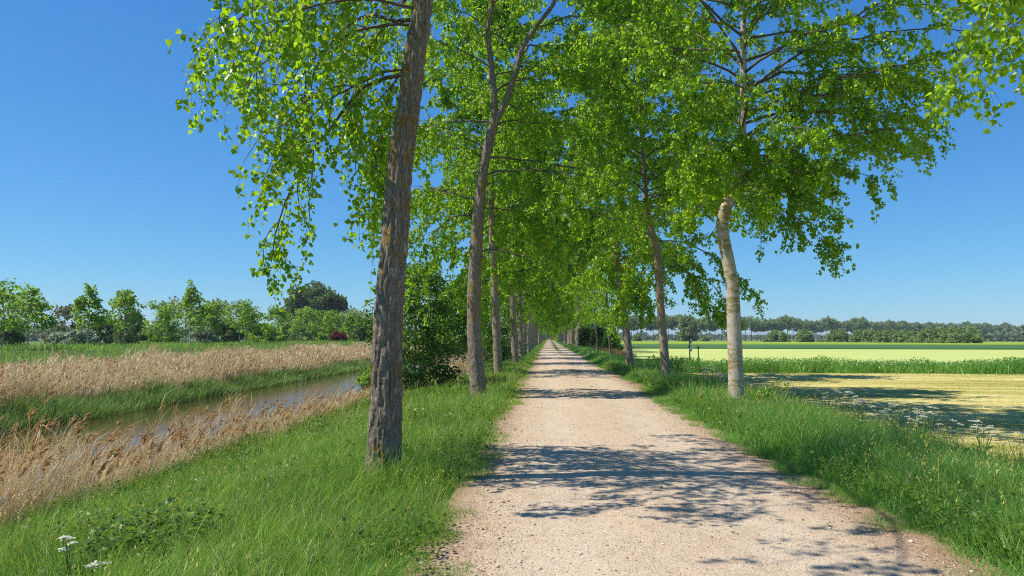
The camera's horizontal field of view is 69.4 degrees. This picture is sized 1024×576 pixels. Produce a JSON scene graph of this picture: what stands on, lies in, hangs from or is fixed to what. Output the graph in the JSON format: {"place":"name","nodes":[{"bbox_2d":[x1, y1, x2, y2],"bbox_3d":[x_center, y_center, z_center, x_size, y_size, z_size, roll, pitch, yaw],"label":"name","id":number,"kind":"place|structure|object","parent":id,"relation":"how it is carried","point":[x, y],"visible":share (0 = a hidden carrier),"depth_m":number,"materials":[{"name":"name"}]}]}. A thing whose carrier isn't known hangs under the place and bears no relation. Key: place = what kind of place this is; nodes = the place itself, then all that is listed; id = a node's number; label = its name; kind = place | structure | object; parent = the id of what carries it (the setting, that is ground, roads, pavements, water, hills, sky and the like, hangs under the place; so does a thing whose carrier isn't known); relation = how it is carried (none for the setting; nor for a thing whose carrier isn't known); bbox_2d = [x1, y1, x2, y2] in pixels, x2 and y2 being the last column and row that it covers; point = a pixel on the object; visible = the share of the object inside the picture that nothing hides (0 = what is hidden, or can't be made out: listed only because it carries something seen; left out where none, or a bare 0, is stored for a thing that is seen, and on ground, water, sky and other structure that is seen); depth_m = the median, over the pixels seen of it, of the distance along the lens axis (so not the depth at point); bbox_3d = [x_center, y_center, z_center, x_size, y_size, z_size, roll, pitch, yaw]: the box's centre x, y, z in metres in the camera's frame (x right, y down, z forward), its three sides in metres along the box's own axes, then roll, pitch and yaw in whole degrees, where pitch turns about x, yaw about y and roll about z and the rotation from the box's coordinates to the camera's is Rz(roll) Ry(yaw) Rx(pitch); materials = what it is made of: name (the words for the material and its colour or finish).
{"place":"outdoors","nodes":[
{"label":"outdoors","id":0,"kind":"place"},
{"bbox_2d":[0,353,488,521],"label":"canal water","id":1,"kind":"structure","parent":0,"point":[320,385],"depth_m":24.55,"materials":[{"name":"grey liquid"}]},
{"bbox_2d":[0,337,1020,575],"bbox_3d":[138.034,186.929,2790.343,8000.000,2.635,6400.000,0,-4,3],"label":"ground","id":2,"kind":"structure","parent":0,"point":[130,353],"depth_m":7.21,"materials":[{"name":"green plant"}]},
{"bbox_2d":[0,317,28,346],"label":"bush","id":3,"kind":"object","parent":2,"relation":"on","point":[18,337],"visible":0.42,"depth_m":64.01,"materials":[{"name":"green plant"}]},
{"bbox_2d":[0,277,48,348],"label":"young tree","id":4,"kind":"object","parent":2,"relation":"on","point":[11,305],"visible":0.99,"depth_m":44.13,"materials":[{"name":"green plant"}]},
{"bbox_2d":[0,282,57,348],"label":"young tree","id":5,"kind":"object","parent":2,"relation":"on","point":[37,305],"visible":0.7,"depth_m":48.55,"materials":[{"name":"green plant"}]},
{"bbox_2d":[46,331,67,347],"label":"bush","id":6,"kind":"object","parent":2,"relation":"on","point":[55,337],"visible":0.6,"depth_m":67.51,"materials":[{"name":"green plant"}]},
{"bbox_2d":[37,535,85,575],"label":"cow parsley","id":7,"kind":"object","parent":2,"relation":"on","point":[63,537],"visible":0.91,"depth_m":5.41,"materials":[{"name":"plant"}]},
{"bbox_2d":[37,303,91,344],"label":"bush","id":8,"kind":"object","parent":2,"relation":"on","point":[61,326],"visible":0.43,"depth_m":97.02,"materials":[{"name":"green plant"}]},
{"bbox_2d":[59,328,104,345],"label":"bush","id":9,"kind":"object","parent":2,"relation":"on","point":[80,336],"visible":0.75,"depth_m":65.23,"materials":[{"name":"green plant"}]},
{"bbox_2d":[71,283,114,342],"bbox_3d":[-31.526,2.073,55.210,3.117,4.961,3.017,-3,-5,35],"label":"young tree","id":10,"kind":"object","parent":2,"relation":"on","point":[82,306],"visible":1,"depth_m":54.93,"materials":[{"name":"green plant"}]},
{"bbox_2d":[85,317,117,344],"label":"bush","id":11,"kind":"object","parent":2,"relation":"on","point":[99,333],"visible":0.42,"depth_m":93.92,"materials":[{"name":"green plant"}]},
{"bbox_2d":[101,289,147,345],"bbox_3d":[-31.103,2.420,59.163,3.570,4.804,3.162,0,-4,3],"label":"young tree","id":12,"kind":"object","parent":2,"relation":"on","point":[124,299],"visible":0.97,"depth_m":58.98,"materials":[{"name":"green plant"}]},
{"bbox_2d":[110,308,147,345],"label":"bush","id":13,"kind":"object","parent":2,"relation":"on","point":[119,337],"visible":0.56,"depth_m":77.47,"materials":[{"name":"green plant"}]},
{"bbox_2d":[136,300,180,343],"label":"bush","id":14,"kind":"object","parent":2,"relation":"on","point":[165,317],"visible":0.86,"depth_m":85.61,"materials":[{"name":"green plant"}]},
{"bbox_2d":[145,295,198,342],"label":"bush","id":15,"kind":"object","parent":2,"relation":"on","point":[183,333],"visible":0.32,"depth_m":99.55,"materials":[{"name":"green plant"}]},
{"bbox_2d":[0,323,350,341],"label":"wood","id":16,"kind":"object","parent":2,"relation":"on","point":[39,335],"visible":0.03,"depth_m":319.80,"materials":[{"name":"green plant"}]},
{"bbox_2d":[172,279,208,344],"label":"young tree","id":17,"kind":"object","parent":2,"relation":"on","point":[189,301],"visible":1,"depth_m":69.39,"materials":[{"name":"green plant"}]},
{"bbox_2d":[180,325,222,343],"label":"bush","id":18,"kind":"object","parent":2,"relation":"on","point":[211,337],"visible":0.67,"depth_m":78.02,"materials":[{"name":"green plant"}]},
{"bbox_2d":[187,301,225,343],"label":"young tree","id":19,"kind":"object","parent":2,"relation":"on","point":[215,320],"visible":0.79,"depth_m":73.41,"materials":[{"name":"green plant"}]},
{"bbox_2d":[0,338,413,375],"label":"grass","id":20,"kind":"structure","parent":2,"relation":"on","point":[108,347],"depth_m":51.77,"materials":[{"name":"green plant"}]},
{"bbox_2d":[197,298,234,340],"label":"bush","id":21,"kind":"object","parent":2,"relation":"on","point":[220,305],"visible":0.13,"depth_m":109.74,"materials":[{"name":"green plant"}]},
{"bbox_2d":[0,350,434,432],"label":"sedge","id":22,"kind":"object","parent":2,"relation":"on","point":[177,394],"visible":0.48,"depth_m":27.72,"materials":[{"name":"green plant"}]},
{"bbox_2d":[212,315,245,342],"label":"bush","id":23,"kind":"object","parent":2,"relation":"on","point":[228,331],"visible":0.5,"depth_m":88.97,"materials":[{"name":"green plant"}]},
{"bbox_2d":[0,341,460,413],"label":"reeds","id":24,"kind":"object","parent":2,"relation":"on","point":[18,382],"visible":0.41,"depth_m":31.85,"materials":[{"name":"beige plant"}]},
{"bbox_2d":[0,341,413,393],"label":"reed plumes","id":25,"kind":"object","parent":24,"relation":"attached to","point":[91,359],"visible":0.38,"depth_m":32.13,"materials":[{"name":"beige plant"}]},
{"bbox_2d":[219,299,261,341],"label":"young tree","id":26,"kind":"object","parent":2,"relation":"on","point":[243,306],"visible":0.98,"depth_m":80.43,"materials":[{"name":"green plant"}]},
{"bbox_2d":[0,354,489,534],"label":"reeds","id":27,"kind":"object","parent":2,"relation":"on","point":[56,476],"visible":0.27,"depth_m":10.31,"materials":[{"name":"beige plant"}]},
{"bbox_2d":[0,379,405,506],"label":"reed plumes","id":28,"kind":"object","parent":27,"relation":"attached to","point":[179,434],"visible":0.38,"depth_m":10.81,"materials":[{"name":"beige plant"}]},
{"bbox_2d":[232,307,262,341],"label":"young tree","id":29,"kind":"object","parent":2,"relation":"on","point":[253,328],"visible":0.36,"depth_m":84.32,"materials":[{"name":"green plant"}]},
{"bbox_2d":[0,355,509,561],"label":"undergrowth","id":30,"kind":"object","parent":2,"relation":"on","point":[105,529],"visible":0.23,"depth_m":6.27,"materials":[{"name":"green plant"}]},
{"bbox_2d":[0,360,529,575],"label":"undergrowth","id":31,"kind":"object","parent":2,"relation":"on","point":[426,553],"visible":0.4,"depth_m":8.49,"materials":[{"name":"green plant"}]},
{"bbox_2d":[245,322,285,341],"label":"bush","id":32,"kind":"object","parent":2,"relation":"on","point":[268,337],"visible":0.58,"depth_m":96.40,"materials":[{"name":"green plant"}]},
{"bbox_2d":[257,304,292,340],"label":"young tree","id":33,"kind":"object","parent":2,"relation":"on","point":[280,316],"visible":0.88,"depth_m":92.22,"materials":[{"name":"green plant"}]},
{"bbox_2d":[274,319,312,341],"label":"bush","id":34,"kind":"object","parent":2,"relation":"on","point":[294,336],"visible":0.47,"depth_m":112.04,"materials":[{"name":"green plant"}]},
{"bbox_2d":[279,283,314,336],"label":"round tree","id":35,"kind":"object","parent":2,"relation":"on","point":[291,304],"visible":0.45,"depth_m":215.77,"materials":[{"name":"green plant"}]},
{"bbox_2d":[288,306,324,341],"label":"young tree","id":36,"kind":"object","parent":2,"relation":"on","point":[305,313],"visible":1,"depth_m":104.06,"materials":[{"name":"green plant"}]},
{"bbox_2d":[297,322,335,341],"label":"bush","id":37,"kind":"object","parent":2,"relation":"on","point":[322,336],"visible":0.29,"depth_m":124.00,"materials":[{"name":"green plant"}]},
{"bbox_2d":[298,280,343,337],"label":"round tree","id":38,"kind":"object","parent":2,"relation":"on","point":[320,297],"visible":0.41,"depth_m":215.52,"materials":[{"name":"green plant"}]},
{"bbox_2d":[315,310,343,340],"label":"young tree","id":39,"kind":"object","parent":2,"relation":"on","point":[327,322],"visible":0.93,"depth_m":113.96,"materials":[{"name":"green plant"}]},
{"bbox_2d":[323,294,348,334],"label":"round tree","id":40,"kind":"object","parent":2,"relation":"on","point":[342,302],"visible":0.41,"depth_m":215.73,"materials":[{"name":"green plant"}]},
{"bbox_2d":[329,331,347,342],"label":"bush","id":41,"kind":"object","parent":2,"relation":"on","point":[337,336],"visible":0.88,"depth_m":108.56,"materials":[{"name":"red plant"}]},
{"bbox_2d":[338,314,356,333],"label":"young tree","id":42,"kind":"object","parent":2,"relation":"on","point":[349,321],"visible":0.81,"depth_m":121.92,"materials":[{"name":"green plant"}]},
{"bbox_2d":[165,0,538,488],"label":"poplar tree","id":43,"kind":"object","parent":2,"relation":"on","point":[394,156],"visible":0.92,"depth_m":8.68,"materials":[{"name":"green plant"}]},
{"bbox_2d":[336,305,370,339],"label":"bush","id":44,"kind":"object","parent":2,"relation":"on","point":[355,313],"visible":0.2,"depth_m":150.97,"materials":[{"name":"green plant"}]},
{"bbox_2d":[347,317,372,341],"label":"bush","id":45,"kind":"object","parent":2,"relation":"on","point":[356,330],"visible":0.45,"depth_m":117.72,"materials":[{"name":"green plant"}]},
{"bbox_2d":[354,363,370,393],"bbox_3d":[-5.722,3.962,30.131,1.388,1.903,1.406,0,-4,3],"label":"shrub","id":46,"kind":"object","parent":2,"relation":"on","point":[361,380],"visible":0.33,"depth_m":29.94,"materials":[{"name":"green plant"}]},
{"bbox_2d":[354,259,467,389],"bbox_3d":[-3.454,1.395,25.390,4.004,4.806,4.215,0,-4,3],"label":"shrub","id":47,"kind":"object","parent":2,"relation":"on","point":[441,337],"visible":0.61,"depth_m":25.19,"materials":[{"name":"green plant"}]},
{"bbox_2d":[414,290,489,372],"bbox_3d":[-3.412,2.361,40.257,4.391,5.062,4.786,0,-4,3],"label":"shrub","id":48,"kind":"object","parent":2,"relation":"on","point":[462,327],"visible":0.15,"depth_m":39.82,"materials":[{"name":"green plant"}]},
{"bbox_2d":[427,349,485,383],"bbox_3d":[-2.500,3.302,31.143,3.180,1.771,3.162,3,-5,-39],"label":"reed tuft","id":49,"kind":"object","parent":2,"relation":"on","point":[464,368],"visible":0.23,"depth_m":30.67,"materials":[{"name":"beige plant"}]},
{"bbox_2d":[374,0,593,375],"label":"poplar tree","id":50,"kind":"object","parent":2,"relation":"on","point":[478,8],"visible":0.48,"depth_m":31.97,"materials":[{"name":"green plant"}]},
{"bbox_2d":[448,304,523,362],"bbox_3d":[-1.941,3.013,49.084,5.568,4.552,5.678,0,-4,3],"label":"shrub","id":51,"kind":"object","parent":2,"relation":"on","point":[504,351],"visible":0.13,"depth_m":48.07,"materials":[{"name":"green plant"}]},
{"bbox_2d":[361,0,647,396],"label":"poplar tree","id":52,"kind":"object","parent":2,"relation":"on","point":[474,261],"visible":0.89,"depth_m":20.39,"materials":[{"name":"green plant"}]},
{"bbox_2d":[484,318,529,357],"bbox_3d":[-0.887,3.992,60.150,4.717,3.774,4.100,0,-4,3],"label":"shrub","id":53,"kind":"object","parent":2,"relation":"on","point":[503,329],"visible":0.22,"depth_m":59.24,"materials":[{"name":"green plant"}]},
{"bbox_2d":[435,63,584,362],"bbox_3d":[0.372,-4.417,43.193,9.840,18.074,9.105,0,-4,3],"label":"poplar tree","id":54,"kind":"object","parent":2,"relation":"on","point":[513,312],"visible":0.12,"depth_m":43.23,"materials":[{"name":"green plant"}]},
{"bbox_2d":[456,142,569,356],"bbox_3d":[0.563,-3.578,54.129,9.057,18.071,9.414,-2,-4,23],"label":"poplar tree","id":55,"kind":"object","parent":2,"relation":"on","point":[520,336],"visible":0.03,"depth_m":54.03,"materials":[{"name":"green plant"}]},
{"bbox_2d":[483,168,572,353],"bbox_3d":[0.760,-2.568,65.237,9.098,17.475,10.408,1,-4,-21],"label":"poplar tree","id":56,"kind":"object","parent":2,"relation":"on","point":[525,328],"visible":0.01,"depth_m":64.48,"materials":[{"name":"green plant"}]},
{"bbox_2d":[508,274,563,347],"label":"poplar tree","id":57,"kind":"object","parent":2,"relation":"on","point":[542,324],"visible":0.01,"depth_m":98.95,"materials":[{"name":"green plant"}]},
{"bbox_2d":[502,223,581,351],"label":"poplar tree","id":58,"kind":"object","parent":2,"relation":"on","point":[529,334],"visible":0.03,"depth_m":75.55,"materials":[{"name":"green plant"}]},
{"bbox_2d":[554,247,599,344],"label":"poplar tree","id":59,"kind":"object","parent":2,"relation":"on","point":[573,315],"visible":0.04,"depth_m":105.19,"materials":[{"name":"green plant"}]},
{"bbox_2d":[548,223,608,346],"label":"poplar tree","id":60,"kind":"object","parent":2,"relation":"on","point":[578,307],"visible":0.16,"depth_m":95.49,"materials":[{"name":"green plant"}]},
{"bbox_2d":[561,250,601,344],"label":"poplar tree","id":61,"kind":"object","parent":2,"relation":"on","point":[572,330],"visible":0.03,"depth_m":116.27,"materials":[{"name":"green plant"}]},
{"bbox_2d":[573,327,592,345],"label":"bush","id":62,"kind":"object","parent":2,"relation":"on","point":[584,335],"visible":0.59,"depth_m":110.66,"materials":[{"name":"green plant"}]},
{"bbox_2d":[571,270,616,351],"bbox_3d":[6.813,2.146,60.708,3.591,7.509,3.869,3,-5,-35],"label":"poplar tree","id":63,"kind":"object","parent":2,"relation":"on","point":[591,314],"visible":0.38,"depth_m":60.59,"materials":[{"name":"green plant"}]},
{"bbox_2d":[584,325,607,347],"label":"bush","id":64,"kind":"object","parent":2,"relation":"on","point":[600,335],"visible":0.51,"depth_m":105.00,"materials":[{"name":"green plant"}]},
{"bbox_2d":[582,273,631,355],"bbox_3d":[6.344,1.320,49.792,3.446,7.033,4.108,0,-4,3],"label":"poplar tree","id":65,"kind":"object","parent":2,"relation":"on","point":[597,302],"visible":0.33,"depth_m":49.55,"materials":[{"name":"green plant"}]},
{"bbox_2d":[512,21,703,364],"bbox_3d":[5.038,-4.852,35.975,10.088,18.082,8.982,0,-4,3],"label":"poplar tree","id":66,"kind":"object","parent":2,"relation":"on","point":[641,307],"visible":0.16,"depth_m":35.21,"materials":[{"name":"green plant"}]},
{"bbox_2d":[601,333,622,351],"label":"bush","id":67,"kind":"object","parent":2,"relation":"on","point":[615,342],"visible":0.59,"depth_m":100.64,"materials":[{"name":"green plant"}]},
{"bbox_2d":[523,0,769,376],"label":"poplar tree","id":68,"kind":"object","parent":2,"relation":"on","point":[618,146],"visible":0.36,"depth_m":25.34,"materials":[{"name":"green plant"}]},
{"bbox_2d":[675,314,700,340],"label":"broad tree","id":69,"kind":"object","parent":2,"relation":"on","point":[688,325],"visible":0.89,"depth_m":364.98,"materials":[{"name":"green plant"}]},
{"bbox_2d":[618,332,849,339],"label":"wood","id":70,"kind":"object","parent":2,"relation":"on","point":[644,335],"visible":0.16,"depth_m":766.41,"materials":[{"name":"green plant"}]},
{"bbox_2d":[742,316,760,340],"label":"distant poplar","id":71,"kind":"object","parent":2,"relation":"on","point":[753,324],"visible":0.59,"depth_m":492.20,"materials":[{"name":"green plant"}]},
{"bbox_2d":[753,377,788,401],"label":"sapling","id":72,"kind":"object","parent":2,"relation":"on","point":[766,391],"visible":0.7,"depth_m":16.43,"materials":[{"name":"green plant"}]},
{"bbox_2d":[761,329,790,341],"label":"willow bush","id":73,"kind":"object","parent":2,"relation":"on","point":[774,335],"visible":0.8,"depth_m":292.48,"materials":[{"name":"green plant"}]},
{"bbox_2d":[557,0,1013,403],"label":"poplar tree","id":74,"kind":"object","parent":2,"relation":"on","point":[765,188],"visible":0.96,"depth_m":16.36,"materials":[{"name":"green plant"}]},
{"bbox_2d":[553,339,1023,575],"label":"grass","id":75,"kind":"structure","parent":2,"relation":"on","point":[884,503],"depth_m":8.47,"materials":[{"name":"green plant"}]},
{"bbox_2d":[787,317,804,340],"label":"distant poplar","id":76,"kind":"object","parent":2,"relation":"on","point":[799,321],"visible":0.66,"depth_m":522.98,"materials":[{"name":"green plant"}]},
{"bbox_2d":[795,328,814,341],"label":"willow bush","id":77,"kind":"object","parent":2,"relation":"on","point":[803,335],"visible":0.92,"depth_m":282.60,"materials":[{"name":"green plant"}]},
{"bbox_2d":[819,316,837,333],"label":"distant poplar","id":78,"kind":"object","parent":2,"relation":"on","point":[827,320],"visible":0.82,"depth_m":552.80,"materials":[{"name":"green plant"}]},
{"bbox_2d":[636,355,1023,375],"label":"ditch vegetation","id":79,"kind":"object","parent":2,"relation":"on","point":[816,365],"visible":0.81,"depth_m":39.95,"materials":[{"name":"green plant"}]},
{"bbox_2d":[824,328,849,341],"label":"willow bush","id":80,"kind":"object","parent":2,"relation":"on","point":[838,335],"visible":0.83,"depth_m":267.95,"materials":[{"name":"green plant"}]},
{"bbox_2d":[848,329,862,341],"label":"willow bush","id":81,"kind":"object","parent":2,"relation":"on","point":[855,335],"visible":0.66,"depth_m":255.06,"materials":[{"name":"green plant"}]},
{"bbox_2d":[859,328,875,341],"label":"willow bush","id":82,"kind":"object","parent":2,"relation":"on","point":[866,336],"visible":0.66,"depth_m":250.60,"materials":[{"name":"green plant"}]},
{"bbox_2d":[872,330,883,342],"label":"willow bush","id":83,"kind":"object","parent":2,"relation":"on","point":[877,336],"visible":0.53,"depth_m":246.81,"materials":[{"name":"green plant"}]},
{"bbox_2d":[881,328,896,342],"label":"willow bush","id":84,"kind":"object","parent":2,"relation":"on","point":[887,334],"visible":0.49,"depth_m":243.27,"materials":[{"name":"green plant"}]},
{"bbox_2d":[891,328,906,342],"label":"willow bush","id":85,"kind":"object","parent":2,"relation":"on","point":[898,336],"visible":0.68,"depth_m":238.42,"materials":[{"name":"green plant"}]},
{"bbox_2d":[901,329,918,342],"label":"willow bush","id":86,"kind":"object","parent":2,"relation":"on","point":[910,335],"visible":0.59,"depth_m":234.72,"materials":[{"name":"green plant"}]},
{"bbox_2d":[912,328,928,342],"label":"willow bush","id":87,"kind":"object","parent":2,"relation":"on","point":[922,335],"visible":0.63,"depth_m":229.81,"materials":[{"name":"green plant"}]},
{"bbox_2d":[913,404,937,440],"bbox_3d":[7.118,2.412,12.695,0.416,0.828,0.363,-2,-4,25],"label":"cow parsley","id":88,"kind":"object","parent":2,"relation":"on","point":[929,420],"visible":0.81,"depth_m":12.71,"materials":[{"name":"plant"}]},
{"bbox_2d":[924,326,943,342],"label":"willow bush","id":89,"kind":"object","parent":2,"relation":"on","point":[933,334],"visible":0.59,"depth_m":225.71,"materials":[{"name":"green plant"}]},
{"bbox_2d":[936,327,959,342],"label":"willow bush","id":90,"kind":"object","parent":2,"relation":"on","point":[942,333],"visible":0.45,"depth_m":219.47,"materials":[{"name":"green plant"}]},
{"bbox_2d":[945,324,983,342],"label":"willow bush","id":91,"kind":"object","parent":2,"relation":"on","point":[970,334],"visible":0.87,"depth_m":211.13,"materials":[{"name":"green plant"}]},
{"bbox_2d":[922,0,1023,133],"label":"poplar tree","id":92,"kind":"object","parent":2,"relation":"on","point":[1010,8],"visible":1,"depth_m":6.60,"materials":[{"name":"green plant"}]},
{"bbox_2d":[973,420,997,452],"bbox_3d":[6.480,2.211,10.162,0.291,0.769,0.425,-1,-4,17],"label":"cow parsley","id":93,"kind":"object","parent":2,"relation":"on","point":[978,434],"visible":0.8,"depth_m":10.17,"materials":[{"name":"white plant"}]},
{"bbox_2d":[981,326,1023,341],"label":"wood","id":94,"kind":"object","parent":2,"relation":"on","point":[998,336],"visible":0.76,"depth_m":395.44,"materials":[{"name":"green plant"}]},
{"bbox_2d":[0,0,1023,336],"label":"sky","id":95,"kind":"structure","parent":0,"point":[104,184],"materials":[{"name":"blue"}]},
{"bbox_2d":[403,340,1016,575],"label":"path","id":96,"kind":"structure","parent":0,"point":[552,352],"depth_m":6.82,"materials":[{"name":"beige gravel"}]},
{"bbox_2d":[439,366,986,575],"bbox_3d":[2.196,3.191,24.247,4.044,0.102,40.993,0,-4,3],"label":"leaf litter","id":97,"kind":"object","parent":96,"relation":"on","point":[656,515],"visible":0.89,"depth_m":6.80,"materials":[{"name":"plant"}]},
{"bbox_2d":[620,341,1023,344],"bbox_3d":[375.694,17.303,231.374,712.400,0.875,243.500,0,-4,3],"label":"bright crop field","id":98,"kind":"structure","parent":0,"point":[800,343],"depth_m":200.17,"materials":[{"name":"plant"}]},
{"bbox_2d":[621,344,1023,349],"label":"dark crop field","id":99,"kind":"structure","parent":0,"point":[753,346],"depth_m":148.25,"materials":[{"name":"green plant"}]},
{"bbox_2d":[622,349,1023,364],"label":"pale field","id":100,"kind":"structure","parent":0,"point":[852,354],"depth_m":85.71,"materials":[{"name":"yellow plant"}]},
{"bbox_2d":[687,372,1023,464],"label":"mown field","id":101,"kind":"structure","parent":0,"point":[907,379],"depth_m":24.21,"materials":[{"name":"yellow plant"}]},
{"bbox_2d":[684,372,1023,455],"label":"cut hay","id":102,"kind":"object","parent":101,"relation":"on","point":[918,398],"visible":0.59,"depth_m":24.46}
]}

